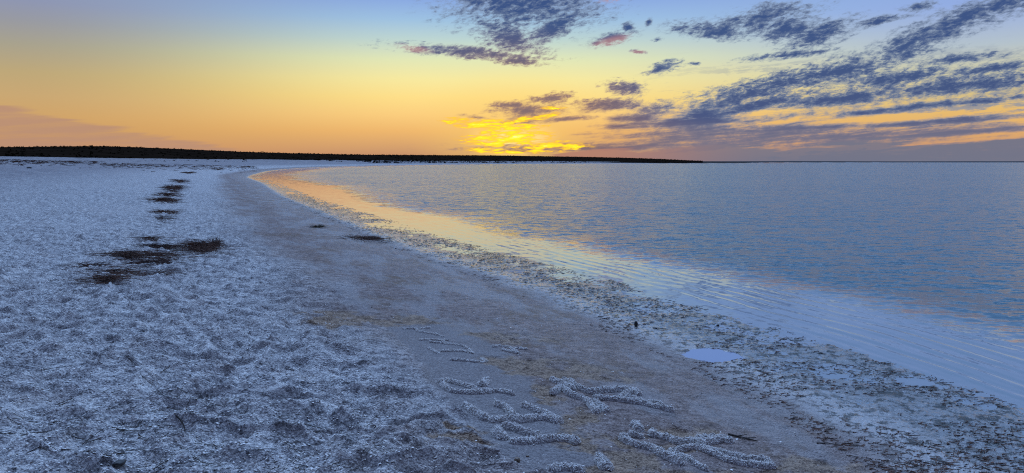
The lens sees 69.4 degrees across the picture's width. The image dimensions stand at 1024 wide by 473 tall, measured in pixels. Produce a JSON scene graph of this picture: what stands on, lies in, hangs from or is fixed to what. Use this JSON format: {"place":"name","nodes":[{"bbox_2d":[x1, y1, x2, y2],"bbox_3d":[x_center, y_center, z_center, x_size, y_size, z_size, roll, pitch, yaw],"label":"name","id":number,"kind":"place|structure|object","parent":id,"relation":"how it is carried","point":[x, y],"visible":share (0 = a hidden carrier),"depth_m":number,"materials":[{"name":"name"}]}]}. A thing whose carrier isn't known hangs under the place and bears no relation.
{"place":"outdoors","nodes":[
{"label":"outdoors","id":0,"kind":"place"},
{"bbox_2d":[0,146,701,162],"bbox_3d":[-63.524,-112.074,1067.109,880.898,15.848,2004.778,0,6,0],"label":"hill","id":1,"kind":"structure","parent":0,"point":[152,153],"depth_m":424.90,"materials":[{"name":"black plant"}]},
{"bbox_2d":[1,145,702,162],"bbox_3d":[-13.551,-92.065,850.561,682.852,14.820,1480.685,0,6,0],"label":"hill scrub","id":2,"kind":"object","parent":1,"relation":"on","point":[41,154],"visible":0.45,"depth_m":409.71,"materials":[{"name":"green plant"}]},
{"bbox_2d":[0,156,1023,472],"bbox_3d":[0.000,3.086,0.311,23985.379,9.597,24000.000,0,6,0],"label":"ground","id":3,"kind":"structure","parent":0,"point":[54,216],"depth_m":6.38,"materials":[{"name":"beige sand"}]},
{"bbox_2d":[58,260,116,268],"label":"seaweed heap","id":4,"kind":"object","parent":3,"relation":"on","point":[96,264],"visible":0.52,"depth_m":10.49,"materials":[{"name":"black plant"}]},
{"bbox_2d":[52,269,148,285],"bbox_3d":[-4.991,0.513,9.104,1.127,0.202,0.980,4,7,36],"label":"seaweed heap","id":5,"kind":"object","parent":3,"relation":"on","point":[107,277],"visible":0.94,"depth_m":9.03,"materials":[{"name":"black plant"}]},
{"bbox_2d":[56,264,155,280],"bbox_3d":[-5.416,0.477,10.007,1.672,0.149,1.419,0,6,0],"label":"seaweed heap","id":6,"kind":"object","parent":3,"relation":"on","point":[122,271],"visible":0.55,"depth_m":9.98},
{"bbox_2d":[112,459,126,466],"bbox_3d":[-2.015,1.164,3.801,0.050,0.031,0.083,2,0,10],"label":"rock","id":7,"kind":"object","parent":3,"relation":"on","point":[118,463],"visible":0.99,"depth_m":3.78,"materials":[{"name":"grey stone"}]},
{"bbox_2d":[77,247,172,261],"bbox_3d":[-6.029,0.281,11.671,1.797,0.187,1.022,0,6,0],"label":"seaweed heap","id":8,"kind":"object","parent":3,"relation":"on","point":[124,254],"visible":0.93,"depth_m":11.62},
{"bbox_2d":[0,159,257,172],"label":"back beach litter","id":9,"kind":"object","parent":3,"relation":"on","point":[76,162],"visible":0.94,"depth_m":126.41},
{"bbox_2d":[122,233,176,241],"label":"seaweed heap","id":10,"kind":"object","parent":3,"relation":"on","point":[149,237],"visible":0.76,"depth_m":14.20,"materials":[{"name":"black plant"}]},
{"bbox_2d":[114,242,188,252],"bbox_3d":[-6.208,0.181,13.159,1.518,0.161,1.792,0,6,0],"label":"seaweed heap","id":11,"kind":"object","parent":3,"relation":"on","point":[165,246],"visible":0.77,"depth_m":13.02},
{"bbox_2d":[106,254,200,272],"bbox_3d":[-5.329,0.414,10.810,1.551,0.147,2.602,-2,6,-19],"label":"seaweed heap","id":12,"kind":"object","parent":3,"relation":"on","point":[162,261],"visible":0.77,"depth_m":10.90,"materials":[{"name":"black plant"}]},
{"bbox_2d":[126,267,189,276],"bbox_3d":[-4.738,0.512,9.942,1.028,0.158,0.698,0,6,0],"label":"seaweed heap","id":13,"kind":"object","parent":3,"relation":"on","point":[159,272],"visible":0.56,"depth_m":9.99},
{"bbox_2d":[143,215,176,227],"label":"seaweed heap","id":14,"kind":"object","parent":3,"relation":"on","point":[165,218],"visible":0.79,"depth_m":19.09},
{"bbox_2d":[136,197,185,203],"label":"seaweed heap","id":15,"kind":"object","parent":3,"relation":"on","point":[164,199],"visible":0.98,"depth_m":27.97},
{"bbox_2d":[147,207,185,215],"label":"seaweed heap","id":16,"kind":"object","parent":3,"relation":"on","point":[165,211],"visible":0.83,"depth_m":21.95,"materials":[{"name":"black plant"}]},
{"bbox_2d":[121,248,213,262],"bbox_3d":[-5.701,0.302,12.075,1.668,0.126,2.132,-2,6,-17],"label":"seaweed heap","id":17,"kind":"object","parent":3,"relation":"on","point":[166,255],"visible":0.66,"depth_m":11.85,"materials":[{"name":"black plant"}]},
{"bbox_2d":[152,191,183,197],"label":"seaweed heap","id":18,"kind":"object","parent":3,"relation":"on","point":[168,194],"visible":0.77,"depth_m":32.91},
{"bbox_2d":[156,185,183,196],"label":"seaweed heap","id":19,"kind":"object","parent":3,"relation":"on","point":[171,191],"visible":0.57,"depth_m":39.25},
{"bbox_2d":[157,184,190,192],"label":"seaweed heap","id":20,"kind":"object","parent":3,"relation":"on","point":[175,187],"visible":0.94,"depth_m":42.19,"materials":[{"name":"black plant"}]},
{"bbox_2d":[168,179,189,183],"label":"seaweed heap","id":21,"kind":"object","parent":3,"relation":"on","point":[177,180],"visible":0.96,"depth_m":55.29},
{"bbox_2d":[1,393,392,472],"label":"wrack litter","id":22,"kind":"object","parent":3,"relation":"on","point":[209,431],"visible":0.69,"depth_m":4.14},
{"bbox_2d":[167,234,241,257],"bbox_3d":[-5.560,0.134,13.240,1.662,0.301,2.226,0,6,0],"label":"seaweed heap","id":23,"kind":"object","parent":3,"relation":"on","point":[206,248],"visible":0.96,"depth_m":13.07,"materials":[{"name":"black plant"}]},
{"bbox_2d":[17,154,585,162],"bbox_3d":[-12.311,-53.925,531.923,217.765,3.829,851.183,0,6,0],"label":"beach scrub","id":24,"kind":"object","parent":3,"relation":"on","point":[388,161],"visible":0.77,"depth_m":552.75,"materials":[{"name":"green plant"}]},
{"bbox_2d":[309,224,329,227],"bbox_3d":[-5.480,-0.290,20.764,0.632,0.068,1.258,-2,6,-21],"label":"algae mat","id":25,"kind":"object","parent":3,"relation":"on","point":[318,226],"visible":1,"depth_m":20.60,"materials":[{"name":"black plant"}]},
{"bbox_2d":[336,234,397,242],"bbox_3d":[-3.461,0.030,18.071,1.674,0.109,2.049,0,6,0],"label":"algae mat","id":26,"kind":"object","parent":3,"relation":"on","point":[374,237],"visible":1,"depth_m":17.89,"materials":[{"name":"black plant"}]},
{"bbox_2d":[402,326,444,336],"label":"shell letter","id":27,"kind":"object","parent":3,"relation":"on","point":[425,327],"visible":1,"depth_m":7.50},
{"bbox_2d":[418,338,473,353],"bbox_3d":[-0.547,1.010,6.961,0.698,0.054,0.268,4,7,37],"label":"shell letter","id":28,"kind":"object","parent":3,"relation":"on","point":[444,340],"visible":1,"depth_m":6.99,"materials":[{"name":"white"}]},
{"bbox_2d":[427,347,474,353],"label":"shell letter","id":29,"kind":"object","parent":3,"relation":"on","point":[442,350],"visible":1,"depth_m":6.67,"materials":[{"name":"white"}]},
{"bbox_2d":[449,357,487,362],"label":"shell letter","id":30,"kind":"object","parent":3,"relation":"on","point":[484,360],"visible":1,"depth_m":6.35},
{"bbox_2d":[438,376,515,395],"bbox_3d":[-0.281,1.124,5.581,0.514,0.091,0.455,-2,6,-21],"label":"shell letter","id":31,"kind":"object","parent":3,"relation":"on","point":[484,381],"visible":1,"depth_m":5.51,"materials":[{"name":"white"}]},
{"bbox_2d":[0,273,978,472],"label":"loose shells","id":32,"kind":"object","parent":3,"relation":"on","point":[252,463],"visible":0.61,"depth_m":4.41},
{"bbox_2d":[490,344,526,353],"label":"shell letter","id":33,"kind":"object","parent":3,"relation":"on","point":[514,350],"visible":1,"depth_m":6.99,"materials":[{"name":"white"}]},
{"bbox_2d":[461,400,563,423],"bbox_3d":[-0.003,1.189,5.043,0.650,0.109,0.407,-1,6,-13],"label":"shell letter","id":34,"kind":"object","parent":3,"relation":"on","point":[513,416],"visible":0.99,"depth_m":4.95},
{"bbox_2d":[491,420,581,444],"bbox_3d":[0.132,1.238,4.574,0.572,0.102,0.286,2,6,17],"label":"shell letter","id":35,"kind":"object","parent":3,"relation":"on","point":[498,432],"visible":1,"depth_m":4.57,"materials":[{"name":"white"}]},
{"bbox_2d":[546,451,613,472],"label":"shell letter","id":36,"kind":"object","parent":3,"relation":"on","point":[601,461],"visible":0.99,"depth_m":4.13,"materials":[{"name":"white"}]},
{"bbox_2d":[549,376,639,413],"bbox_3d":[0.535,1.185,5.717,0.677,0.107,0.729,4,7,34],"label":"shell letter","id":37,"kind":"object","parent":3,"relation":"on","point":[569,387],"visible":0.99,"depth_m":5.71,"materials":[{"name":"white"}]},
{"bbox_2d":[591,388,674,412],"bbox_3d":[0.847,1.231,5.500,0.546,0.087,0.519,-3,6,-24],"label":"shell letter","id":38,"kind":"object","parent":3,"relation":"on","point":[625,396],"visible":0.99,"depth_m":5.53,"materials":[{"name":"white"}]},
{"bbox_2d":[281,194,1023,472],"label":"algae tufts","id":39,"kind":"object","parent":3,"relation":"on","point":[889,442],"visible":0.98,"depth_m":6.16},
{"bbox_2d":[618,419,733,466],"bbox_3d":[1.004,1.303,4.789,0.624,0.124,0.708,5,8,43],"label":"shell letter","id":40,"kind":"object","parent":3,"relation":"on","point":[671,457],"visible":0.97,"depth_m":4.75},
{"bbox_2d":[682,348,742,362],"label":"puddle","id":41,"kind":"object","parent":3,"relation":"on","point":[708,355],"visible":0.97,"depth_m":7.29,"materials":[{"name":"blue liquid"}]},
{"bbox_2d":[667,443,776,470],"bbox_3d":[1.260,1.341,4.525,0.636,0.097,0.367,-2,6,-15],"label":"shell letter","id":42,"kind":"object","parent":3,"relation":"on","point":[762,462],"visible":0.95,"depth_m":4.53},
{"bbox_2d":[728,433,756,440],"bbox_3d":[1.533,1.327,4.898,0.094,0.018,0.184,-4,7,-35],"label":"twig","id":43,"kind":"object","parent":3,"relation":"on","point":[739,436],"visible":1,"depth_m":4.90,"materials":[{"name":"wood"}]},
{"bbox_2d":[0,0,1023,160],"label":"sky","id":44,"kind":"structure","parent":0,"point":[703,80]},
{"bbox_2d":[251,162,1023,464],"bbox_3d":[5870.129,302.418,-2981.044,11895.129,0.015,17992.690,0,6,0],"label":"water","id":45,"kind":"structure","parent":0,"point":[917,267],"depth_m":18.71,"materials":[{"name":"blue liquid"}]},
{"bbox_2d":[718,161,1023,161],"bbox_3d":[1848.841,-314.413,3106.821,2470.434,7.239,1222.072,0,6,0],"label":"shore","id":46,"kind":"structure","parent":0,"point":[870,161],"depth_m":3118.39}
]}

